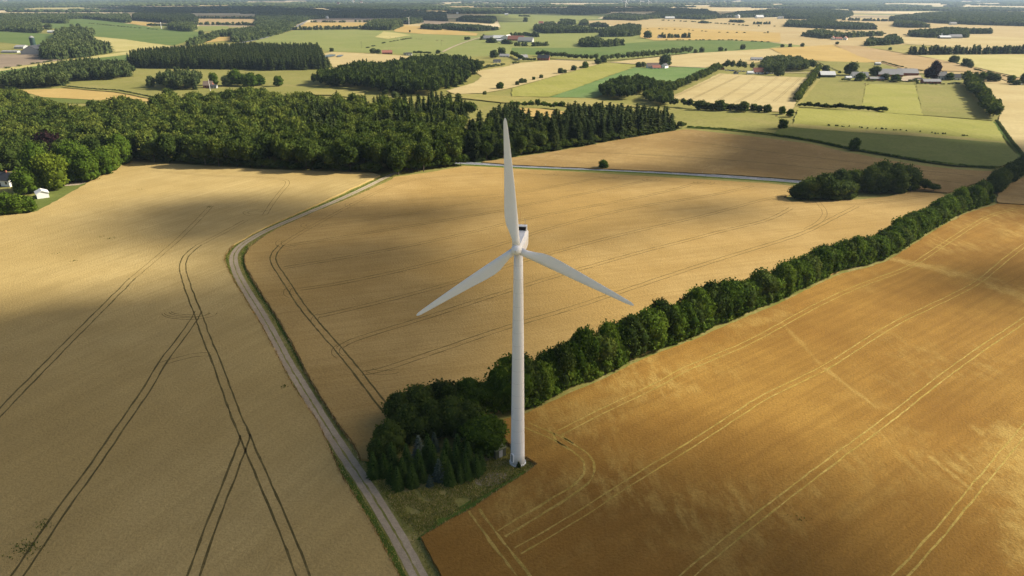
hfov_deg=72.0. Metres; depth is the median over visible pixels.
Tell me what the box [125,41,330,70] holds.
woodland
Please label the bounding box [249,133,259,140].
broadleaf tree
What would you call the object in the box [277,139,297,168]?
broadleaf tree
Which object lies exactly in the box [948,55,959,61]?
bush
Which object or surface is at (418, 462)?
spruce tree
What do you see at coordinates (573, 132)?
spruce tree
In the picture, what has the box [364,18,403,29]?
woodland
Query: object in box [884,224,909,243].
hedge tree
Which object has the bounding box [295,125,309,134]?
broadleaf tree
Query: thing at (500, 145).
broadleaf tree
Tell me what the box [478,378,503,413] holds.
broadleaf tree
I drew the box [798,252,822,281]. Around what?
hedge tree
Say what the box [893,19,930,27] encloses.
woodland
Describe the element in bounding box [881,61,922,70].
hedge
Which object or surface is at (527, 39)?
barn
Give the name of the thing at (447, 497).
grass
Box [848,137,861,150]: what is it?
bush
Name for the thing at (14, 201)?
garden bush
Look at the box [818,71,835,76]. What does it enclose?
open barn
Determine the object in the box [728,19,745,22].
tree row
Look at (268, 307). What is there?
grass verge
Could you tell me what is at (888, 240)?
hedge tree
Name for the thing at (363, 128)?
broadleaf tree
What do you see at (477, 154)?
spruce tree
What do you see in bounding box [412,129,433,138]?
broadleaf tree
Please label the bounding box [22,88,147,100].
crop field
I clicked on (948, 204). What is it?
hedge tree
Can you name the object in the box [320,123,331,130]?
broadleaf tree
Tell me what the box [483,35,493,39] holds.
barn
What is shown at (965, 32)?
woodland
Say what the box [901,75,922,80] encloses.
farm yard
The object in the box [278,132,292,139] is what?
broadleaf tree
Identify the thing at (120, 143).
broadleaf tree
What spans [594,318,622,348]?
hedge tree
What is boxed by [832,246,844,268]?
hedge tree
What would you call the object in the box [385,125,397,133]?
broadleaf tree
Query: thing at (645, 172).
road markings
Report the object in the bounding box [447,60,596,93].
crop field
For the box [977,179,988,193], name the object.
hedge tree
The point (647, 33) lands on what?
broadleaf tree
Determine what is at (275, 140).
broadleaf tree
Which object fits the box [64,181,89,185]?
driveway
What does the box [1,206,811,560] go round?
weeds
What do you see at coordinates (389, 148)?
broadleaf tree
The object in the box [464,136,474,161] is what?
spruce tree
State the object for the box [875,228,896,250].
hedge tree
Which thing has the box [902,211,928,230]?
hedge tree
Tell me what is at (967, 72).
tree row
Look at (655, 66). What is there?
stable
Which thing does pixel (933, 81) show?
bungalow
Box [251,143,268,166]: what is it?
broadleaf tree
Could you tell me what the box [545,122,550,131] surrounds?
spruce tree
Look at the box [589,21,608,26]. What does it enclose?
woodland
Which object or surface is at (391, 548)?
grass verge
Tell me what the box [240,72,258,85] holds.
broadleaf tree
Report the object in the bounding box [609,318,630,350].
hedge tree
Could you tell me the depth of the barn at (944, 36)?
1722.91 m
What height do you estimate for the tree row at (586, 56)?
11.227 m
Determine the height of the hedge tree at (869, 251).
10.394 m
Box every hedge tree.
[483,352,537,410]
[524,351,547,400]
[534,359,556,399]
[535,348,562,384]
[545,340,576,388]
[565,339,587,379]
[568,324,603,369]
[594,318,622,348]
[594,333,617,373]
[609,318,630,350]
[617,313,651,358]
[635,312,651,350]
[636,305,669,351]
[650,297,678,330]
[668,303,687,338]
[675,292,706,327]
[676,300,701,338]
[683,287,717,324]
[687,284,713,325]
[700,279,728,322]
[716,278,738,317]
[724,277,754,316]
[739,280,757,293]
[740,281,757,312]
[742,277,763,295]
[749,267,779,301]
[770,259,797,295]
[773,274,786,299]
[787,256,808,284]
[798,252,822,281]
[798,259,815,286]
[809,245,834,271]
[814,243,837,270]
[830,241,853,266]
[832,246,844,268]
[838,238,856,260]
[850,235,867,263]
[862,234,882,258]
[863,240,874,254]
[870,235,890,259]
[873,233,891,245]
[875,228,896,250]
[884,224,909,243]
[888,230,905,250]
[890,215,918,236]
[892,220,912,232]
[898,225,915,246]
[901,213,920,234]
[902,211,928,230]
[919,207,937,227]
[921,212,931,233]
[926,200,950,219]
[927,205,947,224]
[928,196,955,212]
[928,207,942,227]
[943,194,961,213]
[949,198,959,215]
[952,186,970,197]
[953,193,969,206]
[954,195,967,211]
[967,184,982,199]
[974,179,993,198]
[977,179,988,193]
[977,185,988,204]
[987,171,1009,189]
[987,173,1006,192]
[990,166,1012,184]
[1003,162,1021,181]
[1013,159,1023,176]
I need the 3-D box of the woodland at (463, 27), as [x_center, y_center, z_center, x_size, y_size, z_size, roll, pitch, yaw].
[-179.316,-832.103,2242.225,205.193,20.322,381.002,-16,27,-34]
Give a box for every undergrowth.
[130,121,686,171]
[526,194,995,407]
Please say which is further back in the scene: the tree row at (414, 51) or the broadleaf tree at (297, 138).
the tree row at (414, 51)
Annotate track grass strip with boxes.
[233,169,419,575]
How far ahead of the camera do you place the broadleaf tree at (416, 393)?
175.92 m
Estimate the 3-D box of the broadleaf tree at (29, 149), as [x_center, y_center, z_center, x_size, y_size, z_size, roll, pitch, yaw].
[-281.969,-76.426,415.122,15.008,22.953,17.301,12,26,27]
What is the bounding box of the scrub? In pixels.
[828,124,967,135]
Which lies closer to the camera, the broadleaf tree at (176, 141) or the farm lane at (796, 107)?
the broadleaf tree at (176, 141)
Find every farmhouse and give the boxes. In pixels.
[202,81,213,87]
[382,49,392,53]
[646,63,658,67]
[850,71,868,77]
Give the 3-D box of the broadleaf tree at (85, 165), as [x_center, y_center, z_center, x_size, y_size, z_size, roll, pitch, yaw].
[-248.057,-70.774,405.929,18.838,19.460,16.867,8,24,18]
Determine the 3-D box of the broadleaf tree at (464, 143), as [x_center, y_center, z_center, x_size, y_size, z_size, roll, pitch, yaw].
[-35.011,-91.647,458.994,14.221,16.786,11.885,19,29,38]
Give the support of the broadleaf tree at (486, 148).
on the pasture
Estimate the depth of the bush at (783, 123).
565.72 m
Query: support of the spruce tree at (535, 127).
on the pasture
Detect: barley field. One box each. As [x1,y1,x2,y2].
[481,129,992,193]
[996,177,1023,204]
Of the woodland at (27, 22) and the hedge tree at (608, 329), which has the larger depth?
the woodland at (27, 22)
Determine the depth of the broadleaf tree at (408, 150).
423.82 m
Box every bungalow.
[750,57,762,59]
[920,79,941,83]
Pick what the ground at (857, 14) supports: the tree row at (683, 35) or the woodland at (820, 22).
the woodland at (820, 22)
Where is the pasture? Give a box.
[0,27,1023,213]
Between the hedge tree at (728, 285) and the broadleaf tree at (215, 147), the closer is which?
the hedge tree at (728, 285)
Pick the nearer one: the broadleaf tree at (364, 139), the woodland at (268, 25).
the broadleaf tree at (364, 139)
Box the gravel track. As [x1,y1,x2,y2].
[229,168,427,575]
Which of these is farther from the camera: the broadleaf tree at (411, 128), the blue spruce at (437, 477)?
the broadleaf tree at (411, 128)
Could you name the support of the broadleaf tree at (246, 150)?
on the pasture
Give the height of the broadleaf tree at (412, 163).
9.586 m
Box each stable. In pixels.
[651,65,660,68]
[868,77,884,80]
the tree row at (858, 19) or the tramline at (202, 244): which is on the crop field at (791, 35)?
the tree row at (858, 19)
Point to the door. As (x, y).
(511, 455)
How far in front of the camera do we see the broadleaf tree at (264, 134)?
453.70 m
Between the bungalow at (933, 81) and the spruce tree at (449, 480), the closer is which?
the spruce tree at (449, 480)
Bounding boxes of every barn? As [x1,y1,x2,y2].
[14,45,27,48]
[20,44,39,53]
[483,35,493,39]
[494,35,503,38]
[507,35,523,40]
[517,37,533,41]
[665,16,674,18]
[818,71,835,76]
[876,69,903,76]
[897,68,918,75]
[937,35,950,38]
[949,34,962,37]
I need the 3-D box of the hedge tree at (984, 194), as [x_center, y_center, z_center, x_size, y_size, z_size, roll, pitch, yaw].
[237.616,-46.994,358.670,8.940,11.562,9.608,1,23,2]
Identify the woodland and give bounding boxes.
[0,0,1023,2]
[0,2,106,8]
[0,2,1023,6]
[0,5,1023,13]
[0,12,131,32]
[0,55,135,89]
[37,25,114,59]
[84,4,108,7]
[120,7,332,23]
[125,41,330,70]
[131,8,198,22]
[155,66,202,89]
[167,20,197,31]
[185,26,260,45]
[254,13,308,37]
[311,53,483,94]
[318,3,432,9]
[331,8,447,20]
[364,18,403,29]
[401,17,423,23]
[420,23,498,30]
[456,15,496,23]
[511,7,560,11]
[533,22,602,33]
[558,19,575,24]
[560,5,610,14]
[578,19,588,25]
[578,35,624,46]
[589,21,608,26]
[598,73,659,96]
[599,23,641,36]
[602,8,781,20]
[616,7,654,9]
[642,62,722,102]
[758,54,816,71]
[760,7,853,19]
[783,16,877,29]
[801,28,883,38]
[864,34,903,45]
[888,10,1023,25]
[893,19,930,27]
[907,26,992,37]
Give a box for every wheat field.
[0,161,398,575]
[245,166,945,461]
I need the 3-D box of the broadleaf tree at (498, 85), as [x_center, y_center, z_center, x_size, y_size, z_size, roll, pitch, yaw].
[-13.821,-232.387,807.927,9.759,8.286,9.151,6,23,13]
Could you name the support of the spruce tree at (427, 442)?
on the grass verge at (462, 501)
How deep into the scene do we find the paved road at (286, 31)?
2221.99 m
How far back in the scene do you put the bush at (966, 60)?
1063.88 m
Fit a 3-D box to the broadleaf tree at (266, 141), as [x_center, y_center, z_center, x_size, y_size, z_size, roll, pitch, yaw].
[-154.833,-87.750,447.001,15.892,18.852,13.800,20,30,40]
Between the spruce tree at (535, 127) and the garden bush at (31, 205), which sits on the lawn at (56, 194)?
the garden bush at (31, 205)
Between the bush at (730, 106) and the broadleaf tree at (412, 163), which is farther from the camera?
the bush at (730, 106)
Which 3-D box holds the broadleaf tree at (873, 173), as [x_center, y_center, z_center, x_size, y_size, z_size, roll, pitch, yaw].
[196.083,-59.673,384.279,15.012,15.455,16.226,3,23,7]
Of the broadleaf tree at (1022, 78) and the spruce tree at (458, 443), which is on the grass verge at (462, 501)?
the spruce tree at (458, 443)
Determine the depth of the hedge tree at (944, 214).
327.36 m
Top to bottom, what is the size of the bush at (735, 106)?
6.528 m
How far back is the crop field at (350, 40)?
1628.22 m
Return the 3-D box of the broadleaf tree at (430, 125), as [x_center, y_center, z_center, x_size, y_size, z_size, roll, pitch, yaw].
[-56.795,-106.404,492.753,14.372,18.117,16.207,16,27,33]
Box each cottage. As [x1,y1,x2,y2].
[493,59,500,62]
[752,67,763,73]
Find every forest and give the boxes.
[0,85,477,153]
[296,89,678,139]
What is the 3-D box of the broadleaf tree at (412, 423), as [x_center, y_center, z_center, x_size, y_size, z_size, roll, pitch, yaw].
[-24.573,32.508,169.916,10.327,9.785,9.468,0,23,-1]
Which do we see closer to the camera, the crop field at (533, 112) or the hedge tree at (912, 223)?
the hedge tree at (912, 223)
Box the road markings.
[474,162,797,182]
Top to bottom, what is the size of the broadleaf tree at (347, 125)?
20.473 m
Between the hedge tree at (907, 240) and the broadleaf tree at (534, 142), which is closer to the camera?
the hedge tree at (907, 240)
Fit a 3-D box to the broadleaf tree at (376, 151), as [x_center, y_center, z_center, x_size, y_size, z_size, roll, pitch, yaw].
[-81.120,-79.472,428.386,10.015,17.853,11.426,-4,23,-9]
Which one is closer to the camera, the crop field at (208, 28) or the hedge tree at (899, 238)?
the hedge tree at (899, 238)
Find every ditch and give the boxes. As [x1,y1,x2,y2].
[65,86,151,97]
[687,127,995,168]
[994,122,1020,156]
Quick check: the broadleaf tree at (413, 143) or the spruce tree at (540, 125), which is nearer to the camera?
the broadleaf tree at (413, 143)
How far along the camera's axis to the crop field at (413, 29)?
2064.49 m
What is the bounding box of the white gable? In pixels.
[661,63,668,67]
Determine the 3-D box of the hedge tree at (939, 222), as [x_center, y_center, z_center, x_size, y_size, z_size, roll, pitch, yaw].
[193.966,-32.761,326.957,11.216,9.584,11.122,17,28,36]
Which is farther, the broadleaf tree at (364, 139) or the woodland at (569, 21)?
the woodland at (569, 21)
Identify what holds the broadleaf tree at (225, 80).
on the pasture
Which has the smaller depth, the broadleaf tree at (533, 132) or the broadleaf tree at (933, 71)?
the broadleaf tree at (533, 132)
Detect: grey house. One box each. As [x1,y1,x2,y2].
[932,71,946,79]
[953,74,961,79]
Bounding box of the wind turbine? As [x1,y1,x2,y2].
[416,118,633,466]
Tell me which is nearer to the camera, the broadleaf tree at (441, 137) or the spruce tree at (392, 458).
the spruce tree at (392, 458)
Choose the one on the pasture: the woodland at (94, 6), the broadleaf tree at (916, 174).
the broadleaf tree at (916, 174)
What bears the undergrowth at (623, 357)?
on the grass verge at (605, 375)
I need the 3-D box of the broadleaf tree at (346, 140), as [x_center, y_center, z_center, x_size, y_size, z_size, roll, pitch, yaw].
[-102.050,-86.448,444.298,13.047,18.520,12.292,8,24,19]
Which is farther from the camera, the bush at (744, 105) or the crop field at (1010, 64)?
the crop field at (1010, 64)
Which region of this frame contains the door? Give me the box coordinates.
[510,453,513,463]
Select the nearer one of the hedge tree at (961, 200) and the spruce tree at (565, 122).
the hedge tree at (961, 200)
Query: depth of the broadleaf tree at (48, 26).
2159.78 m
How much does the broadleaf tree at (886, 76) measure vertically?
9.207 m
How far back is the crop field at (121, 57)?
1193.38 m
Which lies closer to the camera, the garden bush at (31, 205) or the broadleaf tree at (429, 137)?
the garden bush at (31, 205)
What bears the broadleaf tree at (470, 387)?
on the grass verge at (462, 501)
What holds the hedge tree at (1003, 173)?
on the pasture
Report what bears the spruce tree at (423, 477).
on the grass verge at (462, 501)
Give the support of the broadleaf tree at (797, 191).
on the pasture
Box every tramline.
[0,245,310,575]
[130,170,289,365]
[269,245,385,411]
[275,173,926,374]
[282,180,857,374]
[468,423,595,575]
[514,207,1023,575]
[590,139,971,182]
[677,74,799,101]
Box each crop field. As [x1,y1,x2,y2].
[0,31,52,44]
[0,46,180,70]
[0,54,58,67]
[0,55,128,73]
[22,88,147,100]
[26,7,84,8]
[42,19,198,44]
[43,97,87,102]
[95,37,167,51]
[130,21,153,25]
[152,26,227,31]
[198,15,254,23]
[200,1,255,5]
[207,37,229,41]
[256,20,800,58]
[301,22,364,26]
[305,88,364,96]
[313,18,449,23]
[324,52,408,67]
[376,31,407,38]
[394,25,477,35]
[404,6,500,13]
[443,94,641,106]
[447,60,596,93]
[451,13,607,34]
[478,60,510,70]
[511,63,634,96]
[512,40,784,57]
[520,108,563,117]
[551,67,705,97]
[589,18,1023,84]
[611,49,781,66]
[640,27,780,41]
[674,73,806,111]
[771,45,876,61]
[775,127,1018,165]
[788,123,1004,142]
[794,108,1005,141]
[802,80,864,105]
[818,61,896,71]
[836,45,1019,80]
[862,84,922,114]
[868,44,954,53]
[900,35,1023,47]
[916,83,993,119]
[918,54,1023,76]
[985,83,1023,151]
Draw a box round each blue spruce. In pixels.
[411,435,423,458]
[425,474,433,488]
[431,432,440,452]
[431,458,444,483]
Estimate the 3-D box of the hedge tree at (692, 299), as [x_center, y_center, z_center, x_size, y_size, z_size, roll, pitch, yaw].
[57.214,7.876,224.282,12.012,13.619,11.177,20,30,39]
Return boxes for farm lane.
[442,38,477,51]
[793,79,819,111]
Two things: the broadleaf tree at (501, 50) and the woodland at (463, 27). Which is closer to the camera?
the broadleaf tree at (501, 50)
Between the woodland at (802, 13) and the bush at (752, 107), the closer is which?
the bush at (752, 107)
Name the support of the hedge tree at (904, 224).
on the pasture
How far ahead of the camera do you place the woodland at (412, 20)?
2631.86 m
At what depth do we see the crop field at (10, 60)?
1175.22 m
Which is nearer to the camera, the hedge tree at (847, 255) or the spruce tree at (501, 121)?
the hedge tree at (847, 255)
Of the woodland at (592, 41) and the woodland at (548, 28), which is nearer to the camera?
the woodland at (592, 41)
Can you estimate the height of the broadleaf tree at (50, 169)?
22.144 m
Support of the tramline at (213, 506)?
on the wheat field at (142, 504)
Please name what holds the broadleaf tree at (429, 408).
on the grass verge at (462, 501)
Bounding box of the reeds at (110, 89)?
[62,85,152,96]
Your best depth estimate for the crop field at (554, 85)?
873.71 m
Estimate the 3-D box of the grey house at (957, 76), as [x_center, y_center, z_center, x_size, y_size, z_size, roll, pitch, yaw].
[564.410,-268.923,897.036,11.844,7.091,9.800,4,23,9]
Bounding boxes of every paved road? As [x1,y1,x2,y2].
[229,20,307,44]
[455,162,799,182]
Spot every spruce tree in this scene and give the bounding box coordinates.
[366,452,381,480]
[377,440,381,467]
[378,453,392,478]
[385,463,394,485]
[386,442,400,469]
[391,466,404,492]
[398,457,408,483]
[399,444,413,471]
[403,463,420,489]
[412,449,427,478]
[418,464,427,484]
[420,433,436,466]
[426,443,439,476]
[439,438,452,460]
[440,449,453,480]
[442,461,457,488]
[450,444,462,475]
[452,434,464,457]
[455,463,465,484]
[459,453,473,482]
[460,441,473,467]
[462,131,471,154]
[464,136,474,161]
[469,134,486,161]
[470,454,483,479]
[471,123,478,134]
[477,120,483,129]
[478,450,486,473]
[487,133,499,160]
[493,115,499,126]
[494,136,502,157]
[497,129,503,141]
[499,118,503,128]
[502,136,518,156]
[511,131,517,154]
[512,120,518,128]
[522,125,533,153]
[533,122,542,146]
[535,112,541,121]
[537,118,544,130]
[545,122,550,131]
[548,127,563,150]
[549,120,556,132]
[556,113,562,126]
[557,124,567,147]
[562,119,569,135]
[563,124,569,147]
[568,114,574,129]
[569,127,575,146]
[573,122,584,146]
[583,122,594,145]
[590,120,596,141]
[597,121,607,142]
[598,117,604,135]
[605,114,614,140]
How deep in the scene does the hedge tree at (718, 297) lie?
227.07 m
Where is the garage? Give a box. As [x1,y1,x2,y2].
[34,188,48,198]
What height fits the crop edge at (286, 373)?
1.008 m
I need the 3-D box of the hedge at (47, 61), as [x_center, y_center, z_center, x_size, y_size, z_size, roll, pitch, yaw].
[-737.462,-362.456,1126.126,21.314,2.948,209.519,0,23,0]
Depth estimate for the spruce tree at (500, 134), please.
477.18 m
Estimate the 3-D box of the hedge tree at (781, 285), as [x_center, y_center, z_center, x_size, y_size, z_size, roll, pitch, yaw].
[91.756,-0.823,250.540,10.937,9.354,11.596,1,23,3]
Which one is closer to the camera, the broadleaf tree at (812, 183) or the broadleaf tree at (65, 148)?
the broadleaf tree at (812, 183)
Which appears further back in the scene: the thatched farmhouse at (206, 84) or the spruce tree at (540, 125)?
the thatched farmhouse at (206, 84)
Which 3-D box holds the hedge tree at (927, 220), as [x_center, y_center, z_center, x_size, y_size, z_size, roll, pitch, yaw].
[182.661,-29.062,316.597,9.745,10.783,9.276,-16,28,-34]
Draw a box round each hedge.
[4,56,91,67]
[91,23,157,29]
[366,38,410,47]
[665,39,769,41]
[668,20,759,25]
[817,77,916,81]
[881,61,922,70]
[915,78,960,84]
[953,62,1008,76]
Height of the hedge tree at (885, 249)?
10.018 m
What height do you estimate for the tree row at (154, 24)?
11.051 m
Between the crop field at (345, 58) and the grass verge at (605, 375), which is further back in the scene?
the crop field at (345, 58)
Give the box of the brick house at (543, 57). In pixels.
[537,54,549,59]
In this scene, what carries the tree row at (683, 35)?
on the crop field at (706, 34)
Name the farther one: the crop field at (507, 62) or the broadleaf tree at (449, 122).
the crop field at (507, 62)
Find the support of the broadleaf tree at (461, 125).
on the pasture
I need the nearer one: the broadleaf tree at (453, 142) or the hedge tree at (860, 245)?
the hedge tree at (860, 245)
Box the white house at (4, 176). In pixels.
[0,170,11,186]
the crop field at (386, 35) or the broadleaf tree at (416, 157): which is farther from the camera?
the crop field at (386, 35)
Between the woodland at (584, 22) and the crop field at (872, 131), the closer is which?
the crop field at (872, 131)
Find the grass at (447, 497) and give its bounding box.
[225,167,533,575]
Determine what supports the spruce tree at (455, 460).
on the grass verge at (462, 501)
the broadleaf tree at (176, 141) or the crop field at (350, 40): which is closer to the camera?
the broadleaf tree at (176, 141)
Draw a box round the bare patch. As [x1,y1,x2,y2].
[475,472,506,485]
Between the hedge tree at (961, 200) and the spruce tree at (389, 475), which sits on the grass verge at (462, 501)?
the spruce tree at (389, 475)
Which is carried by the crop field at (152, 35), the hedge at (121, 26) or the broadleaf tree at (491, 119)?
the hedge at (121, 26)
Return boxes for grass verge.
[225,172,405,575]
[228,168,439,575]
[241,246,368,464]
[397,410,533,528]
[417,470,525,539]
[451,161,799,183]
[524,203,994,413]
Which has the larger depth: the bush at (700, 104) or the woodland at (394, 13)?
the woodland at (394, 13)
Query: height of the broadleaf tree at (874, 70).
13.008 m
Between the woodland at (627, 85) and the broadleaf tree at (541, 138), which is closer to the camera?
the broadleaf tree at (541, 138)
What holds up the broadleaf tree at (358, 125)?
on the pasture
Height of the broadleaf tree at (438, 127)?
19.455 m
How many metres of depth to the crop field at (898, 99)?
728.80 m
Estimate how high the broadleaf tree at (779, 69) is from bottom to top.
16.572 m
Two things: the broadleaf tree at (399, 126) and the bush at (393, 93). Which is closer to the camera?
the broadleaf tree at (399, 126)
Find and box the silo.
[28,36,35,44]
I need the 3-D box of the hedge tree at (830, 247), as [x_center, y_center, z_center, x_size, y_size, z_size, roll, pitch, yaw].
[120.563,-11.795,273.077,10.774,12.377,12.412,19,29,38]
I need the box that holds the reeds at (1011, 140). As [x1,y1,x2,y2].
[995,120,1023,155]
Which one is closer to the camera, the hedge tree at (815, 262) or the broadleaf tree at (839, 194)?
the hedge tree at (815, 262)
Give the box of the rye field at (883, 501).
[421,204,1023,575]
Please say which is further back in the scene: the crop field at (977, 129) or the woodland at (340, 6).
the woodland at (340, 6)
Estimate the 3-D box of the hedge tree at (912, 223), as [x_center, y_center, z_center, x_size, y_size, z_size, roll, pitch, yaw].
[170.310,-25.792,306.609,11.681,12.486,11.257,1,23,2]
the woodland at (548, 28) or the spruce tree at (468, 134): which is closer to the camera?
the spruce tree at (468, 134)
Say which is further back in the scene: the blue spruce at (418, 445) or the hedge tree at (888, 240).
the hedge tree at (888, 240)
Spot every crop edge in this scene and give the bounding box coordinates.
[223,244,400,575]
[244,237,360,458]
[421,437,535,539]
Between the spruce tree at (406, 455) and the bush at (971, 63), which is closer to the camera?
the spruce tree at (406, 455)
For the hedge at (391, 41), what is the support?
on the crop field at (350, 40)
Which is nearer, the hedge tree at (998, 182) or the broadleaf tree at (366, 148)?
the hedge tree at (998, 182)
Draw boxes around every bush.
[0,191,14,214]
[5,194,28,213]
[21,195,37,211]
[381,88,388,93]
[391,91,398,97]
[594,58,601,63]
[598,159,608,167]
[695,99,705,109]
[703,102,708,109]
[708,103,714,109]
[714,99,727,110]
[728,103,734,109]
[732,104,739,110]
[738,101,749,111]
[750,103,757,110]
[755,105,762,111]
[763,104,771,111]
[778,106,785,113]
[778,118,788,127]
[786,109,794,116]
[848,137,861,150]
[920,178,933,188]
[926,183,941,190]
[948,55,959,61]
[959,58,972,65]
[966,61,974,66]
[1012,79,1020,84]
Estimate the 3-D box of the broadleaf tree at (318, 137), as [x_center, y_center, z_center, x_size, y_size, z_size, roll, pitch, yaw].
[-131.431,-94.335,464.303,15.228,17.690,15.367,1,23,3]
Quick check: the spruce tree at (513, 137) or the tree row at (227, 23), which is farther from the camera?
the tree row at (227, 23)
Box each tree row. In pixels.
[146,23,167,25]
[195,21,276,25]
[197,16,254,18]
[291,25,364,29]
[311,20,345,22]
[413,50,430,53]
[483,61,519,67]
[485,36,497,42]
[500,39,513,43]
[509,99,565,106]
[510,31,539,36]
[510,50,523,58]
[514,41,548,45]
[535,50,549,54]
[549,52,597,58]
[605,46,692,58]
[661,33,690,37]
[661,98,695,106]
[722,59,754,67]
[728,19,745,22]
[753,21,770,23]
[793,64,821,99]
[797,102,827,107]
[837,102,888,110]
[842,17,899,20]
[906,44,1023,54]
[961,70,1003,105]
[963,72,1004,115]
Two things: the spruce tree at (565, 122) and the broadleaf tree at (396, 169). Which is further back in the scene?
the spruce tree at (565, 122)
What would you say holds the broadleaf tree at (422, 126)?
on the pasture
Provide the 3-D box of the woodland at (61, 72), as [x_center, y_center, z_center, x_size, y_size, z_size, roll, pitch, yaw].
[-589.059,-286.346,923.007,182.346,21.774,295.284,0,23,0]
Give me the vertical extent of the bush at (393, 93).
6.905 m
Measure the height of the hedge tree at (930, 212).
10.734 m
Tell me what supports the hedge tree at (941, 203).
on the pasture
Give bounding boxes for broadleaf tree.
[0,137,22,169]
[0,140,11,170]
[7,164,41,193]
[15,139,48,166]
[30,129,59,152]
[30,150,68,189]
[42,23,52,29]
[52,138,89,157]
[64,155,79,181]
[68,148,100,180]
[78,135,101,151]
[89,148,113,174]
[95,143,120,170]
[104,131,132,163]
[138,139,160,161]
[145,75,154,87]
[153,133,175,162]
[173,133,180,152]
[176,133,192,153]
[182,135,191,155]
[187,134,209,164]
[205,137,224,165]
[208,72,218,83]
[220,75,232,85]
[222,135,232,155]
[224,139,241,166]
[227,68,241,85]
[229,124,244,134]
[232,132,250,143]
[237,142,255,166]
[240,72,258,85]
[241,129,256,136]
[245,139,257,144]
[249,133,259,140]
[251,127,261,133]
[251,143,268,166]
[255,74,265,85]
[256,132,273,157]
[257,134,272,158]
[270,136,283,158]
[272,75,283,85]
[277,124,293,132]
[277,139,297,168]
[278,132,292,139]
[292,134,307,143]
[294,142,314,169]
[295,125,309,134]
[304,129,316,141]
[305,140,322,169]
[306,131,322,140]
[316,127,325,138]
[319,138,332,145]
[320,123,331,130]
[320,147,339,170]
[325,128,340,140]
[330,139,348,160]
[332,131,349,139]
[337,144,358,171]
[340,122,355,131]
[343,136,351,164]
[346,127,355,136]
[349,137,363,162]
[353,133,370,162]
[355,123,371,133]
[356,120,370,129]
[359,136,373,161]
[360,139,376,169]
[364,120,381,134]
[366,432,397,463]
[368,136,382,144]
[370,143,384,171]
[373,418,408,453]
[380,389,411,421]
[381,129,391,141]
[382,140,398,171]
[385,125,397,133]
[386,131,401,142]
[387,149,406,174]
[391,402,429,445]
[393,137,408,169]
[393,166,402,174]
[395,121,410,130]
[398,144,413,171]
[402,132,413,139]
[403,382,435,406]
[405,139,416,147]
[406,124,420,133]
[407,158,416,167]
[410,120,424,129]
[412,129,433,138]
[412,147,421,170]
[414,129,428,143]
[414,140,435,171]
[417,397,446,439]
[418,134,433,143]
[419,138,433,149]
[424,126,433,135]
[425,122,436,129]
[426,378,461,402]
[431,125,444,137]
[432,137,447,166]
[434,129,447,139]
[436,121,446,128]
[436,131,447,141]
[439,395,467,437]
[440,153,451,166]
[443,132,462,156]
[444,119,453,125]
[444,124,456,132]
[453,121,465,132]
[454,127,464,137]
[454,377,484,406]
[454,398,487,438]
[456,411,509,457]
[457,135,467,152]
[478,132,486,144]
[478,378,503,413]
[479,126,490,131]
[480,140,493,158]
[485,117,493,123]
[485,118,493,126]
[486,380,508,413]
[489,50,497,57]
[495,82,503,88]
[496,138,511,152]
[497,47,505,54]
[515,135,527,155]
[529,136,536,145]
[530,128,537,138]
[534,131,548,146]
[542,130,551,141]
[582,61,588,67]
[600,55,606,62]
[643,30,651,37]
[659,54,671,64]
[774,63,784,75]
[787,183,811,199]
[798,176,822,199]
[816,172,843,199]
[821,65,829,70]
[830,181,849,200]
[832,168,857,183]
[840,179,860,199]
[843,61,859,73]
[847,168,865,190]
[855,72,866,79]
[861,164,889,192]
[868,66,881,75]
[871,158,896,190]
[873,178,891,193]
[879,73,888,79]
[890,74,901,81]
[890,162,912,191]
[890,176,910,193]
[903,163,922,190]
[924,64,940,78]
[931,60,942,70]
[945,72,954,79]
[979,71,987,80]
[985,71,990,79]
[989,72,994,79]
[992,74,1001,80]
[1007,75,1017,83]
[1019,74,1023,83]
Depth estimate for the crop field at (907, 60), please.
1168.63 m
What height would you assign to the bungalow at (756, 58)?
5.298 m
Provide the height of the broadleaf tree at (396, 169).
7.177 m
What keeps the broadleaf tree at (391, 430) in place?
on the grass verge at (462, 501)
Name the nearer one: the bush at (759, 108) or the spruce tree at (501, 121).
the spruce tree at (501, 121)
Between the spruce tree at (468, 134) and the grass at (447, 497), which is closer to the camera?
the grass at (447, 497)
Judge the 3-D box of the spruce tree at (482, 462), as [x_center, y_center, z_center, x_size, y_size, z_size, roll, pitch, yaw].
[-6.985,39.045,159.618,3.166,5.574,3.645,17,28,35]
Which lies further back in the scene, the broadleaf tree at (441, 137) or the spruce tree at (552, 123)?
the spruce tree at (552, 123)
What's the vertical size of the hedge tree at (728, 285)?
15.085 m
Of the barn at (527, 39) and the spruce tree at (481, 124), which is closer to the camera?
the spruce tree at (481, 124)
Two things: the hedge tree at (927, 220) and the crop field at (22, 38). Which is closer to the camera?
the hedge tree at (927, 220)
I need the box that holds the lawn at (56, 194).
[22,182,87,213]
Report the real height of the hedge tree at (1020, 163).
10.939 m
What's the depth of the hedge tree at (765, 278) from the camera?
243.91 m
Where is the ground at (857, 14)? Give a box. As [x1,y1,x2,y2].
[0,0,1023,26]
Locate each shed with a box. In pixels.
[0,50,19,52]
[210,84,217,87]
[493,443,506,459]
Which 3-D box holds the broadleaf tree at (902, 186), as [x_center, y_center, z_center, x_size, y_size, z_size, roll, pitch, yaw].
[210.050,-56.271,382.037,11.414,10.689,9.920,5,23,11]

